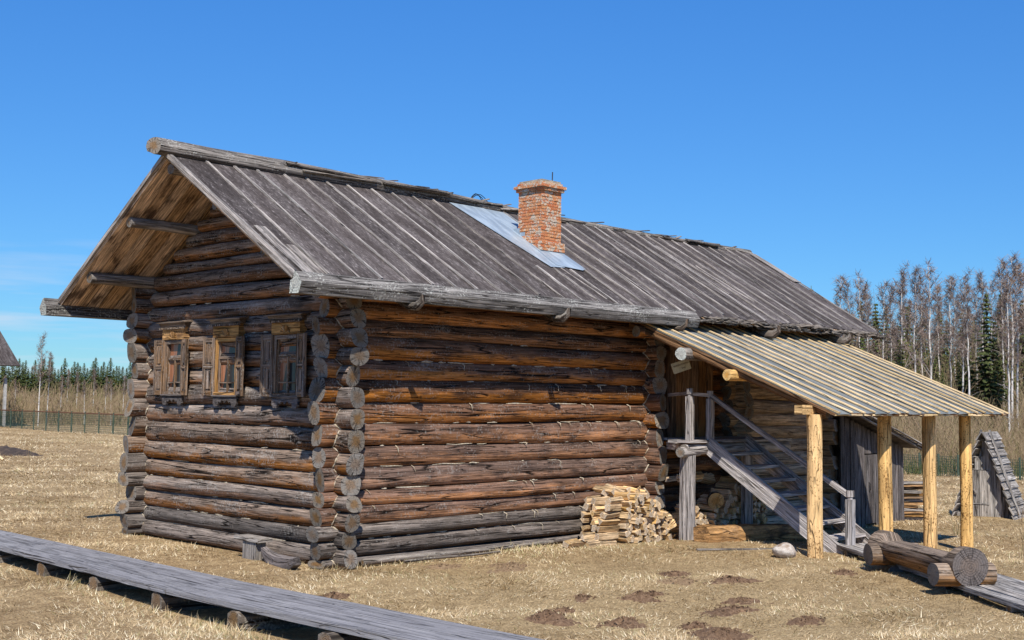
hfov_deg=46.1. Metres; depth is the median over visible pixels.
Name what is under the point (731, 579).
molehill
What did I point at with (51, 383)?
spruce tree
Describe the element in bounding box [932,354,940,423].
spruce tree
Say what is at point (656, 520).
firewood
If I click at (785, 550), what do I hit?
boulder
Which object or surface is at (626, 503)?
firewood
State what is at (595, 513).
firewood
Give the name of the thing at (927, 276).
birch tree
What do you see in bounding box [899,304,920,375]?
spruce tree
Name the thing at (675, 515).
firewood
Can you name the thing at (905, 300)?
birch tree
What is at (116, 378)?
spruce tree
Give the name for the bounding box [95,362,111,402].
spruce tree
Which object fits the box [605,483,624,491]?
firewood
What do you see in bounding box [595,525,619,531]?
firewood
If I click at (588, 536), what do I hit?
firewood
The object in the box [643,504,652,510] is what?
firewood
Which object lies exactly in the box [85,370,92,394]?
spruce tree
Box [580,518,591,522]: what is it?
firewood
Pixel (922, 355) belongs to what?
spruce tree
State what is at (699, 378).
door
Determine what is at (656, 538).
firewood
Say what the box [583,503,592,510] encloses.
firewood
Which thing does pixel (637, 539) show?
firewood
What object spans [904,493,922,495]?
plank
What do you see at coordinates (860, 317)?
spruce tree
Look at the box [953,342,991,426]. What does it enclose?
spruce tree
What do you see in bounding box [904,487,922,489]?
plank
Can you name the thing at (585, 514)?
firewood
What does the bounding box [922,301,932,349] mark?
birch tree
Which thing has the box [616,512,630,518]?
firewood
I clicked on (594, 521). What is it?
firewood
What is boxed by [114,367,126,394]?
spruce tree
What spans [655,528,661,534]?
firewood
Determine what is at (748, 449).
porch staircase
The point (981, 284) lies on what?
birch tree
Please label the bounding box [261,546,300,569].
hewn plank
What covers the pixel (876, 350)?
spruce tree
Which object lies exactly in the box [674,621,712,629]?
molehill
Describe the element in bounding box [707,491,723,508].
log slice
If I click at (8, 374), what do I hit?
spruce tree
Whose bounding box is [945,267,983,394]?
birch tree
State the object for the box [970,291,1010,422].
spruce tree
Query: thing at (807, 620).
molehill
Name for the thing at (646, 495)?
firewood
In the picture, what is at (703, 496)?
firewood
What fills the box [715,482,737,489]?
firewood
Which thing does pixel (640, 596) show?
molehill
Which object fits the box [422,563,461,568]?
molehill
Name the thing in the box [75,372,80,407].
birch tree
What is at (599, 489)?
firewood
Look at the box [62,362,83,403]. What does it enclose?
spruce tree
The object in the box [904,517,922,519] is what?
plank
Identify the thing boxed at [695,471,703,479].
firewood
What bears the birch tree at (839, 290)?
on the ground at (135, 596)
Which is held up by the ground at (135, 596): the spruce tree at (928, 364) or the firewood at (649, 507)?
the spruce tree at (928, 364)
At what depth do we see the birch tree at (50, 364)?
70.12 m
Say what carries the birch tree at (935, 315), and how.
on the ground at (135, 596)
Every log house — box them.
[0,331,19,365]
[40,137,885,568]
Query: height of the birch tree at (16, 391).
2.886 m
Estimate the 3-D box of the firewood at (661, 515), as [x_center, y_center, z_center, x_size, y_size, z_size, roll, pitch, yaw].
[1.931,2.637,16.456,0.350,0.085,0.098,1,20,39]
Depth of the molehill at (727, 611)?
10.93 m
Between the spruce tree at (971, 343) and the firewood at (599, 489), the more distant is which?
the spruce tree at (971, 343)
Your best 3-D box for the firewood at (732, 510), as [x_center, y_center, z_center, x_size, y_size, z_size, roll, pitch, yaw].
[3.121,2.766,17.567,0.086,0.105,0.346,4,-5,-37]
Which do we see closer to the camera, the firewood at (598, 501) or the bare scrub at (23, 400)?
the firewood at (598, 501)
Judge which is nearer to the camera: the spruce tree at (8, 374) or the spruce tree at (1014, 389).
the spruce tree at (1014, 389)
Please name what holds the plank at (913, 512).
on the plank at (913, 515)
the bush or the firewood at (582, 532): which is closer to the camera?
the firewood at (582, 532)
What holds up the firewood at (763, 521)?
on the firewood
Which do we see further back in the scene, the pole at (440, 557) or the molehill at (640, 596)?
the pole at (440, 557)
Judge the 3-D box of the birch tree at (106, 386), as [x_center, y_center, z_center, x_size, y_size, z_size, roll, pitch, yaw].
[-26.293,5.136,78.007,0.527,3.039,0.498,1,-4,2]
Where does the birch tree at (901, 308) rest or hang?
on the ground at (135, 596)
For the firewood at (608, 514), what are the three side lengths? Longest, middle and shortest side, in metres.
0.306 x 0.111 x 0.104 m
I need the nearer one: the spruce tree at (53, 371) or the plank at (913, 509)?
the plank at (913, 509)
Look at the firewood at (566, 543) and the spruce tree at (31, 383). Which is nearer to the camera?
the firewood at (566, 543)
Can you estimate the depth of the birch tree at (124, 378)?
82.06 m
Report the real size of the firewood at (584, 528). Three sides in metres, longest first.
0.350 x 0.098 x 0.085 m
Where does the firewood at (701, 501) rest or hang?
on the firewood at (704, 507)
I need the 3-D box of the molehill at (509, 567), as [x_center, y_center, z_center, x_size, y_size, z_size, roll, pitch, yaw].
[0.004,2.817,13.719,0.911,0.132,0.990,2,-4,-14]
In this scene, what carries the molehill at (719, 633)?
on the ground at (135, 596)
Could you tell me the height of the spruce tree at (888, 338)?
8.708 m
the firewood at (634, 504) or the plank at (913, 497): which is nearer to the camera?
the firewood at (634, 504)
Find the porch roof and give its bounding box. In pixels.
[629,322,1008,558]
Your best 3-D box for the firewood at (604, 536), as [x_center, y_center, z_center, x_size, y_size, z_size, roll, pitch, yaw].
[1.237,2.826,15.766,0.354,0.101,0.102,4,-5,-38]
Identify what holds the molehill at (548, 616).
on the ground at (135, 596)
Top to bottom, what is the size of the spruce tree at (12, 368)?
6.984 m
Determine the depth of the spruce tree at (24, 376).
160.33 m
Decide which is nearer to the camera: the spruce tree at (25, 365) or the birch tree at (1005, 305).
the birch tree at (1005, 305)
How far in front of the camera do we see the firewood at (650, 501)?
16.24 m
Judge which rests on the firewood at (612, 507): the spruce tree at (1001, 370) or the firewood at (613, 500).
the firewood at (613, 500)
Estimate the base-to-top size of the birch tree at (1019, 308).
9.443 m
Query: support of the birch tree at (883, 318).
on the ground at (135, 596)
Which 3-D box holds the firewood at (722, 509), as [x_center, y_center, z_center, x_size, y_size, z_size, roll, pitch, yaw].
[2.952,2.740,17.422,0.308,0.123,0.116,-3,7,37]
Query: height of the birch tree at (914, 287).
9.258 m
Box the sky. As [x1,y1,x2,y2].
[0,0,1023,383]
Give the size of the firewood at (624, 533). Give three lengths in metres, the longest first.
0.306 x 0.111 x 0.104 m
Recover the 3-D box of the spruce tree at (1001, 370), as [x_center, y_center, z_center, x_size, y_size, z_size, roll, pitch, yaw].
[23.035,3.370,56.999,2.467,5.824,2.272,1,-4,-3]
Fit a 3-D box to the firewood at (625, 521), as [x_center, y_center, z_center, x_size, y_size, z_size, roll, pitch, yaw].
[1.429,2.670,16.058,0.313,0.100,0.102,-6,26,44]
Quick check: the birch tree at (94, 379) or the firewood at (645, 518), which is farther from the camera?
the birch tree at (94, 379)
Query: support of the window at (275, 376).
in the log house at (338, 369)
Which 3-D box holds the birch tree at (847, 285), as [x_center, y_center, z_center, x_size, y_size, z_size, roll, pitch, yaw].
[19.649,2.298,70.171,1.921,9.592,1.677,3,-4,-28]
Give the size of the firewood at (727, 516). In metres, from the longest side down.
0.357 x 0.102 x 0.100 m
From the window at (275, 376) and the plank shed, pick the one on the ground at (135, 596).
the plank shed
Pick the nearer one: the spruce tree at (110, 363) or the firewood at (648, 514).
the firewood at (648, 514)
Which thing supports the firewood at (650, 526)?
on the firewood
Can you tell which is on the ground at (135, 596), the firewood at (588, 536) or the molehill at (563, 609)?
the molehill at (563, 609)
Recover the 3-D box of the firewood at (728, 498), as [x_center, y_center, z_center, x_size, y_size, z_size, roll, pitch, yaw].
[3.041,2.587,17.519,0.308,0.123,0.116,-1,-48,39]
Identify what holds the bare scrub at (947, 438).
on the ground at (135, 596)
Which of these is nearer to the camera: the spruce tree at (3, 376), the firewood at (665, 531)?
the firewood at (665, 531)
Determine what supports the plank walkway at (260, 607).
on the ground at (135, 596)
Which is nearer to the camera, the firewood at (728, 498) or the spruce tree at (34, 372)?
the firewood at (728, 498)
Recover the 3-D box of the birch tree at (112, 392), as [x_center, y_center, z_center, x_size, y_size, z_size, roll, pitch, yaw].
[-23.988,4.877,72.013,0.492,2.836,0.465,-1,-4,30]
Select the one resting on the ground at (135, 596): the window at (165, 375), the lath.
the lath
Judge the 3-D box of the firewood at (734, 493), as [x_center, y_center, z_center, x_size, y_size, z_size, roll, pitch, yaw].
[3.131,2.500,17.622,0.343,0.099,0.084,-2,22,37]
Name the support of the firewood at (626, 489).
on the firewood
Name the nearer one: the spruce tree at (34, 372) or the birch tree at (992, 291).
the birch tree at (992, 291)
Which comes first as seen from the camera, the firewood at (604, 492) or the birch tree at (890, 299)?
the firewood at (604, 492)
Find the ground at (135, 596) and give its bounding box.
[0,421,1023,639]
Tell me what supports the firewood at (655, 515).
on the firewood at (656, 520)
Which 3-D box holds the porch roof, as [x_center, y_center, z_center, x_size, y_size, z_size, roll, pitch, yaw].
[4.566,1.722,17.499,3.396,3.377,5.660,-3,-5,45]
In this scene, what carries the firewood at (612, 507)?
on the firewood at (608, 514)
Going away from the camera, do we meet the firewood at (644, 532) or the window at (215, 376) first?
the window at (215, 376)
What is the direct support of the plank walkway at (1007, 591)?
on the ground at (135, 596)
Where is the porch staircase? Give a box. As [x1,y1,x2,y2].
[663,388,870,553]
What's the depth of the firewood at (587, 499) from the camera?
16.04 m
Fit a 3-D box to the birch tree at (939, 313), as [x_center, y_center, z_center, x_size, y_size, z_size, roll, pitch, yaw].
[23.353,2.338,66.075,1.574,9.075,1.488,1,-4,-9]
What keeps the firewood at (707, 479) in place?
on the firewood at (725, 485)
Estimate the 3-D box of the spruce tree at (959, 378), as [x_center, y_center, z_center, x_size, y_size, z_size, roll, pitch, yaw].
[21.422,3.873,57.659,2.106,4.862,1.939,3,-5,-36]
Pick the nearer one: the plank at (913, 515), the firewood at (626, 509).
the firewood at (626, 509)
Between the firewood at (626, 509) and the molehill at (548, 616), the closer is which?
the molehill at (548, 616)
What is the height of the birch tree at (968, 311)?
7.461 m
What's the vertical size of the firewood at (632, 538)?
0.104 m
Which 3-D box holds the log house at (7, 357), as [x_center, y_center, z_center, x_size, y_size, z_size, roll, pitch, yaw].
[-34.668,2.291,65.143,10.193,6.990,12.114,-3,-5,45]
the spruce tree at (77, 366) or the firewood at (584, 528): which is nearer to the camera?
the firewood at (584, 528)
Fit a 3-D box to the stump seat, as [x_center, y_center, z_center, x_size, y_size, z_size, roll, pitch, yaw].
[-3.020,2.675,14.028,0.500,0.312,0.200,-3,-5,45]
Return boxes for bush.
[903,452,1023,476]
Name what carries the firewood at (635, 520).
on the firewood at (635, 527)
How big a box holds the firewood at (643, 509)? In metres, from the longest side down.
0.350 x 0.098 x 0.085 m
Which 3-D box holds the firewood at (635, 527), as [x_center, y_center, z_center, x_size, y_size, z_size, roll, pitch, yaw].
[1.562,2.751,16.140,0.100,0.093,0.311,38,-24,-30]
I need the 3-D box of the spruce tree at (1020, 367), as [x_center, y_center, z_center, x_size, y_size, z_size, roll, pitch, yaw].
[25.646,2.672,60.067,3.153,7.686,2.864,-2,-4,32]
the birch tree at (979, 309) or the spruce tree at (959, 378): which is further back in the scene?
the birch tree at (979, 309)
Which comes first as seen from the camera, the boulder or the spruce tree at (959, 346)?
the boulder
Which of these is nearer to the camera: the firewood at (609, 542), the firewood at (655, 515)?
the firewood at (609, 542)
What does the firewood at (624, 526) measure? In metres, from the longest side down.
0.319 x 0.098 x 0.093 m
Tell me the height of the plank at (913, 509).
0.054 m
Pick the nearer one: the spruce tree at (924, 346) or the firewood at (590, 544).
the firewood at (590, 544)
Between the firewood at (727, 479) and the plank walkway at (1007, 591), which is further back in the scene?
the firewood at (727, 479)
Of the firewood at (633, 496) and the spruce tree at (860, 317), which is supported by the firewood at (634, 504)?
the firewood at (633, 496)
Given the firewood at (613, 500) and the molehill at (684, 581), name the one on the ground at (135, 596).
the molehill at (684, 581)
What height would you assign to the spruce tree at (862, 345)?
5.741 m
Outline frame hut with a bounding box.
[951,429,1023,519]
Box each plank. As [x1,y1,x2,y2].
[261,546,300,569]
[904,481,922,483]
[904,484,922,486]
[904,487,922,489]
[904,490,920,492]
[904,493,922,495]
[904,496,922,498]
[904,499,922,501]
[904,501,922,504]
[904,505,917,507]
[904,508,922,510]
[904,511,922,513]
[904,514,922,516]
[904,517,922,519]
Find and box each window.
[153,320,192,405]
[202,316,248,406]
[259,311,310,408]
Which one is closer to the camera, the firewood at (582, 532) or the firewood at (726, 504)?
the firewood at (582, 532)
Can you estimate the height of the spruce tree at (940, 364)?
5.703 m
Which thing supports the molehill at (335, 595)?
on the ground at (135, 596)
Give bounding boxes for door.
[663,342,712,436]
[864,454,877,523]
[972,470,990,516]
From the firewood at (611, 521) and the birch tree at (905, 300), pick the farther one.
the birch tree at (905, 300)
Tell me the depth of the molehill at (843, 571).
13.22 m
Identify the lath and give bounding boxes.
[696,548,771,549]
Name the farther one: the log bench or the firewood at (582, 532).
the firewood at (582, 532)
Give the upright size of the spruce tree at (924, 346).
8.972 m
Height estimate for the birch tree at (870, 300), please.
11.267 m
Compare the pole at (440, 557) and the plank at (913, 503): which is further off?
the plank at (913, 503)
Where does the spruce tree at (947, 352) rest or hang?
on the ground at (135, 596)
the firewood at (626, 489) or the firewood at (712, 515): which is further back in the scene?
the firewood at (712, 515)
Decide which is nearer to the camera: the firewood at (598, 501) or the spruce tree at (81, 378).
the firewood at (598, 501)
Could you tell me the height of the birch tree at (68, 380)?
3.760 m
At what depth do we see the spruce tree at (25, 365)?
180.81 m
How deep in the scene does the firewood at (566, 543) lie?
15.35 m
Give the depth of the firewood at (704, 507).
17.26 m
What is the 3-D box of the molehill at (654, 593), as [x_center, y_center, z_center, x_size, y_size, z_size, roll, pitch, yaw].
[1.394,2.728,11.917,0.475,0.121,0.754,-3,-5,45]
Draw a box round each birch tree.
[12,380,17,396]
[31,330,48,421]
[45,352,55,413]
[59,376,64,409]
[65,370,70,392]
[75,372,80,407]
[81,381,86,408]
[92,369,97,403]
[104,377,109,405]
[107,379,113,424]
[120,375,127,413]
[832,273,860,346]
[839,278,858,343]
[848,268,877,353]
[855,281,877,352]
[860,290,875,342]
[872,279,897,362]
[879,260,918,367]
[881,282,900,358]
[890,276,912,352]
[899,264,931,378]
[906,299,917,339]
[907,257,953,380]
[909,272,932,374]
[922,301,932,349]
[927,283,949,383]
[929,302,945,352]
[938,275,971,386]
[943,280,961,391]
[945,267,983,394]
[953,282,980,430]
[965,281,985,392]
[970,269,996,360]
[971,273,1006,381]
[987,254,1010,403]
[992,250,1023,441]
[994,273,1023,435]
[1000,260,1023,427]
[1008,266,1023,391]
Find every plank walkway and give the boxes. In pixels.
[0,530,543,639]
[836,543,1023,612]
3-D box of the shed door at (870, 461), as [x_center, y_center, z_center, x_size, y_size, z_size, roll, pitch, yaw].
[6.341,2.974,21.211,0.070,1.200,0.415,-3,-5,45]
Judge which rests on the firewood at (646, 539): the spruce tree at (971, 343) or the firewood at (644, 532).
the firewood at (644, 532)
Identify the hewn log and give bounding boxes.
[693,524,805,542]
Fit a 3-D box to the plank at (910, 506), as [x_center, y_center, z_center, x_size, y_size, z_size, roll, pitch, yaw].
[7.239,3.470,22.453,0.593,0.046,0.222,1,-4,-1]
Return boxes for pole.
[2,378,6,425]
[361,540,553,564]
[403,550,500,562]
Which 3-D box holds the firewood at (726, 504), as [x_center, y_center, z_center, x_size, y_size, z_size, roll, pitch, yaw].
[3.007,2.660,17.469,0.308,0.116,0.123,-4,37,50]
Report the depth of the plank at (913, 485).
22.41 m
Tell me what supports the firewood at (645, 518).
on the firewood
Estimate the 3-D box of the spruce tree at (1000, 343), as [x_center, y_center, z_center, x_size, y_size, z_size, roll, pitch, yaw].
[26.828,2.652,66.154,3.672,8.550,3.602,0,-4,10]
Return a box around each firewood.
[563,538,577,547]
[569,540,586,547]
[579,531,592,536]
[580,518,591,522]
[580,532,595,540]
[581,511,591,517]
[581,524,597,531]
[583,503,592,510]
[584,495,604,502]
[584,539,601,547]
[590,510,604,517]
[590,517,599,524]
[591,496,612,504]
[591,524,607,531]
[592,504,604,510]
[593,485,614,494]
[594,531,618,540]
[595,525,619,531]
[598,518,620,525]
[600,511,619,518]
[600,539,616,545]
[601,489,608,495]
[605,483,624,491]
[605,496,623,504]
[605,504,621,511]
[607,492,629,499]
[608,523,628,529]
[614,536,629,542]
[615,517,639,524]
[616,486,630,491]
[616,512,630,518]
[616,529,630,536]
[618,505,631,513]
[619,501,631,506]
[619,519,629,523]
[624,499,637,507]
[627,486,645,492]
[629,494,637,499]
[629,535,634,541]
[630,493,642,501]
[630,529,638,535]
[631,537,640,542]
[632,524,638,529]
[636,511,651,516]
[637,506,646,512]
[639,522,646,529]
[639,535,649,542]
[640,492,649,499]
[641,516,647,523]
[641,528,647,535]
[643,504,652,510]
[644,498,654,505]
[646,523,653,529]
[650,516,660,523]
[651,511,657,518]
[652,534,659,541]
[653,499,659,506]
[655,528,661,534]
[657,512,665,518]
[659,521,665,527]
[660,528,668,534]
[662,533,671,539]
[665,476,677,481]
[667,524,678,532]
[668,519,678,529]
[672,512,678,518]
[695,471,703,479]
[696,498,707,504]
[697,504,718,512]
[699,474,715,483]
[700,494,723,498]
[706,512,716,518]
[711,488,731,495]
[711,512,724,517]
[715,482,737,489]
[715,488,737,495]
[718,506,727,514]
[719,476,739,483]
[720,493,732,502]
[722,499,729,508]
[722,514,730,519]
[728,506,736,513]
[756,512,763,519]
[760,517,765,523]
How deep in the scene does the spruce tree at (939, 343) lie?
83.69 m
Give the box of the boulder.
[772,542,795,557]
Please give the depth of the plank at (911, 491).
22.33 m
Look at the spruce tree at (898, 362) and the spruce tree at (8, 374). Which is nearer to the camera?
the spruce tree at (898, 362)
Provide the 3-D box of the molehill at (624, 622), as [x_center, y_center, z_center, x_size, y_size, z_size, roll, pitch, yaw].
[0.947,2.619,10.316,0.640,0.143,0.927,-3,-5,45]
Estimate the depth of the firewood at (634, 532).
15.98 m
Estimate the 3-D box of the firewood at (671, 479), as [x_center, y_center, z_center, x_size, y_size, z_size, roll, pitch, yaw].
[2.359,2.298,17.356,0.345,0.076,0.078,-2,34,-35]
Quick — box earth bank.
[0,445,42,455]
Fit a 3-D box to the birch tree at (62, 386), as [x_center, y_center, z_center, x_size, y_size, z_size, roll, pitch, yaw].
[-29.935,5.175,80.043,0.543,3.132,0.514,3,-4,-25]
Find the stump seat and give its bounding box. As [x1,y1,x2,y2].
[234,534,272,560]
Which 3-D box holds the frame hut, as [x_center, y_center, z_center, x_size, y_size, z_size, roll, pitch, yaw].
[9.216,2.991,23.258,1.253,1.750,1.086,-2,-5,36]
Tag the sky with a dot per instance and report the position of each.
(822, 140)
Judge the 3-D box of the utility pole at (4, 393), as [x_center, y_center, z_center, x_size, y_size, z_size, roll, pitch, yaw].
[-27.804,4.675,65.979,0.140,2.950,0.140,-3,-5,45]
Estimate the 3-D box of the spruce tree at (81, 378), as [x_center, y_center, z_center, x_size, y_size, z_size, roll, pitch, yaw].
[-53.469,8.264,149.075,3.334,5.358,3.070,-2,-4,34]
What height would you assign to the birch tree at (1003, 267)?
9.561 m
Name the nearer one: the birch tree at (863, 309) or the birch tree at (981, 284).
the birch tree at (981, 284)
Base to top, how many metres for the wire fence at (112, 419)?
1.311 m
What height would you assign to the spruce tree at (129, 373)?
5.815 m
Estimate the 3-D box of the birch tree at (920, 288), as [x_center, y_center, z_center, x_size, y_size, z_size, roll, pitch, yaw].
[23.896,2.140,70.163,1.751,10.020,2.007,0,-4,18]
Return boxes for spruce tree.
[1,366,10,390]
[7,366,15,381]
[7,367,13,391]
[8,357,27,397]
[21,362,29,391]
[23,360,30,389]
[26,366,38,397]
[29,360,36,391]
[33,358,46,398]
[40,361,56,397]
[50,360,56,387]
[52,358,71,399]
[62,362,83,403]
[74,366,84,397]
[75,364,83,390]
[81,363,88,387]
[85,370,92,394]
[87,358,101,393]
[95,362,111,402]
[96,358,114,400]
[110,366,119,400]
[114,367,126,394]
[123,362,131,397]
[854,298,871,350]
[857,337,867,351]
[869,304,889,360]
[877,307,898,362]
[890,340,907,419]
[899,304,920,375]
[916,323,932,378]
[917,312,933,375]
[924,351,932,381]
[931,317,954,379]
[932,318,953,385]
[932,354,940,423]
[937,349,946,378]
[937,368,946,426]
[952,307,976,393]
[952,353,961,418]
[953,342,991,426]
[966,319,978,373]
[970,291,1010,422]
[989,294,1014,405]
[989,330,1019,446]
[1005,301,1023,412]
[1005,368,1021,444]
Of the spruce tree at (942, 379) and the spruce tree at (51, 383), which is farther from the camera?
the spruce tree at (51, 383)
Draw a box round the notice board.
[671,360,690,373]
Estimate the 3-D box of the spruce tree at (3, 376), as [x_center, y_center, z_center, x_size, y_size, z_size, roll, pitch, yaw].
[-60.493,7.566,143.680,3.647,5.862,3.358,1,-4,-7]
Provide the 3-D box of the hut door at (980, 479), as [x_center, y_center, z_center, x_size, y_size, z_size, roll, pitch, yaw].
[8.923,3.326,22.998,0.378,0.900,0.084,-2,-5,36]
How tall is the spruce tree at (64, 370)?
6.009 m
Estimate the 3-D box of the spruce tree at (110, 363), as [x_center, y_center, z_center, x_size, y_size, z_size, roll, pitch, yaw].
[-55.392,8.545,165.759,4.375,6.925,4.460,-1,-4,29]
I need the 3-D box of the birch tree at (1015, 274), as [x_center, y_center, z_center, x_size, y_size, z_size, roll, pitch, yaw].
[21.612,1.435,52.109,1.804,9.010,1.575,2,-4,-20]
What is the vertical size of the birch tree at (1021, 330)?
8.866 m
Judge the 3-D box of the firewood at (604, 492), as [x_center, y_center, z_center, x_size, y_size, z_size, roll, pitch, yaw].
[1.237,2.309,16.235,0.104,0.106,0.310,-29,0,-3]
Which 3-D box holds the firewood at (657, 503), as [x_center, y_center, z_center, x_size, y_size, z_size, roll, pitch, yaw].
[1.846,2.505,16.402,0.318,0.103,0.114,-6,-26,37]
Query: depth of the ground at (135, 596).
12.39 m
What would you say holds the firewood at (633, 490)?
on the firewood at (650, 501)
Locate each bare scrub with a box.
[0,375,130,425]
[851,289,1023,475]
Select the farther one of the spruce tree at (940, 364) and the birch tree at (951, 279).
the spruce tree at (940, 364)
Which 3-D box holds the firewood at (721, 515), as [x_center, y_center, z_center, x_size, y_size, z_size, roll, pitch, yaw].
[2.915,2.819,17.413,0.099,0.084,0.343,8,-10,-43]
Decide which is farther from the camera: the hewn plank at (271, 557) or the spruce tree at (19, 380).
the spruce tree at (19, 380)
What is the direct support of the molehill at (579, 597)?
on the ground at (135, 596)
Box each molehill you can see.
[318,591,350,599]
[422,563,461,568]
[478,562,531,573]
[525,609,581,627]
[551,606,574,612]
[567,593,599,601]
[596,616,646,629]
[616,590,664,603]
[644,590,668,596]
[656,576,697,586]
[658,570,691,576]
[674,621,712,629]
[678,626,756,639]
[687,604,758,616]
[703,575,769,587]
[716,596,773,605]
[779,615,828,627]
[826,568,861,575]
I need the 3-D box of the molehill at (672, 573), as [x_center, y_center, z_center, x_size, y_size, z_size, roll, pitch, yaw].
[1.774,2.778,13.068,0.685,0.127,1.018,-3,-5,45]
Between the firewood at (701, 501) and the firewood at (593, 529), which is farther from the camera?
the firewood at (701, 501)
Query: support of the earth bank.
on the ground at (135, 596)
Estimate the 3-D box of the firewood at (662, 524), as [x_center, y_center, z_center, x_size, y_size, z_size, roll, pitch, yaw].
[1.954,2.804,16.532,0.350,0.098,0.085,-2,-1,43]
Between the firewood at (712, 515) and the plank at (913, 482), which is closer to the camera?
the firewood at (712, 515)
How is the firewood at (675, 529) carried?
on the firewood
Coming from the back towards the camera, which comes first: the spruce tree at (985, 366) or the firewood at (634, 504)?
the spruce tree at (985, 366)
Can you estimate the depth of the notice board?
16.86 m
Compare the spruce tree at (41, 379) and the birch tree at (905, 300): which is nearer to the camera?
the birch tree at (905, 300)
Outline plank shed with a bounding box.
[832,416,921,526]
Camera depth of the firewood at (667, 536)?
16.47 m
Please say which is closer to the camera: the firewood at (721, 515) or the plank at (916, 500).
the firewood at (721, 515)
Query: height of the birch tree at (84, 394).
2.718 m
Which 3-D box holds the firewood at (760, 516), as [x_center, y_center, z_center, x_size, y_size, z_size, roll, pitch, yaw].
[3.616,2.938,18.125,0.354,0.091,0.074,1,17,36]
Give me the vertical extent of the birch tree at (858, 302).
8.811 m
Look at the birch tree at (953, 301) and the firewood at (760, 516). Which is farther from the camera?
the birch tree at (953, 301)
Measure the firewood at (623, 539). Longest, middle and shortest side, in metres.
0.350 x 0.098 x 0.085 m
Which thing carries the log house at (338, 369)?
on the ground at (135, 596)
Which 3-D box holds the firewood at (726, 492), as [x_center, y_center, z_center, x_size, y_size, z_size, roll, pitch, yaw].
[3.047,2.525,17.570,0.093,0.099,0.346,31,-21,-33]
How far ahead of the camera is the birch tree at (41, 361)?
68.16 m
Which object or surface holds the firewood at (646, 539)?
on the ground at (135, 596)
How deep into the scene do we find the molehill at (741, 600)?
11.47 m
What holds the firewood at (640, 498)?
on the firewood
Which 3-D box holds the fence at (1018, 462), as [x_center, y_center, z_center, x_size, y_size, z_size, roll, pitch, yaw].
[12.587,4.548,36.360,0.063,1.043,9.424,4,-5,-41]
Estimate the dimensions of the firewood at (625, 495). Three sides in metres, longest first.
0.311 x 0.096 x 0.088 m
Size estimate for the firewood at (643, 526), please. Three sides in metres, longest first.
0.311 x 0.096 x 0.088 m
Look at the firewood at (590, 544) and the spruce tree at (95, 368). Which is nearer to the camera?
the firewood at (590, 544)
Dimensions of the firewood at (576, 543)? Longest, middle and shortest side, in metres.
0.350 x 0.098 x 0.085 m
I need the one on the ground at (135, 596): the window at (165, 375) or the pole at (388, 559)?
the pole at (388, 559)
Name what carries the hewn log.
on the ground at (135, 596)
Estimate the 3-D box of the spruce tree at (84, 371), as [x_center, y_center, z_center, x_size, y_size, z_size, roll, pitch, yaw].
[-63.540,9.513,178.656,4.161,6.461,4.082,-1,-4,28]
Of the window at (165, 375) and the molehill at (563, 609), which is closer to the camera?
the molehill at (563, 609)
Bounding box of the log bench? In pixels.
[863,530,996,596]
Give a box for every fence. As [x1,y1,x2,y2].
[0,409,131,434]
[903,453,1023,480]
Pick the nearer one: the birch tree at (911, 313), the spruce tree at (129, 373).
the birch tree at (911, 313)
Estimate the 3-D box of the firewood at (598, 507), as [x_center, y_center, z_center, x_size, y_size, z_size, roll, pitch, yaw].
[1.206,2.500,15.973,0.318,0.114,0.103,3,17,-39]
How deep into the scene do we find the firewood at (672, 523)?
16.54 m

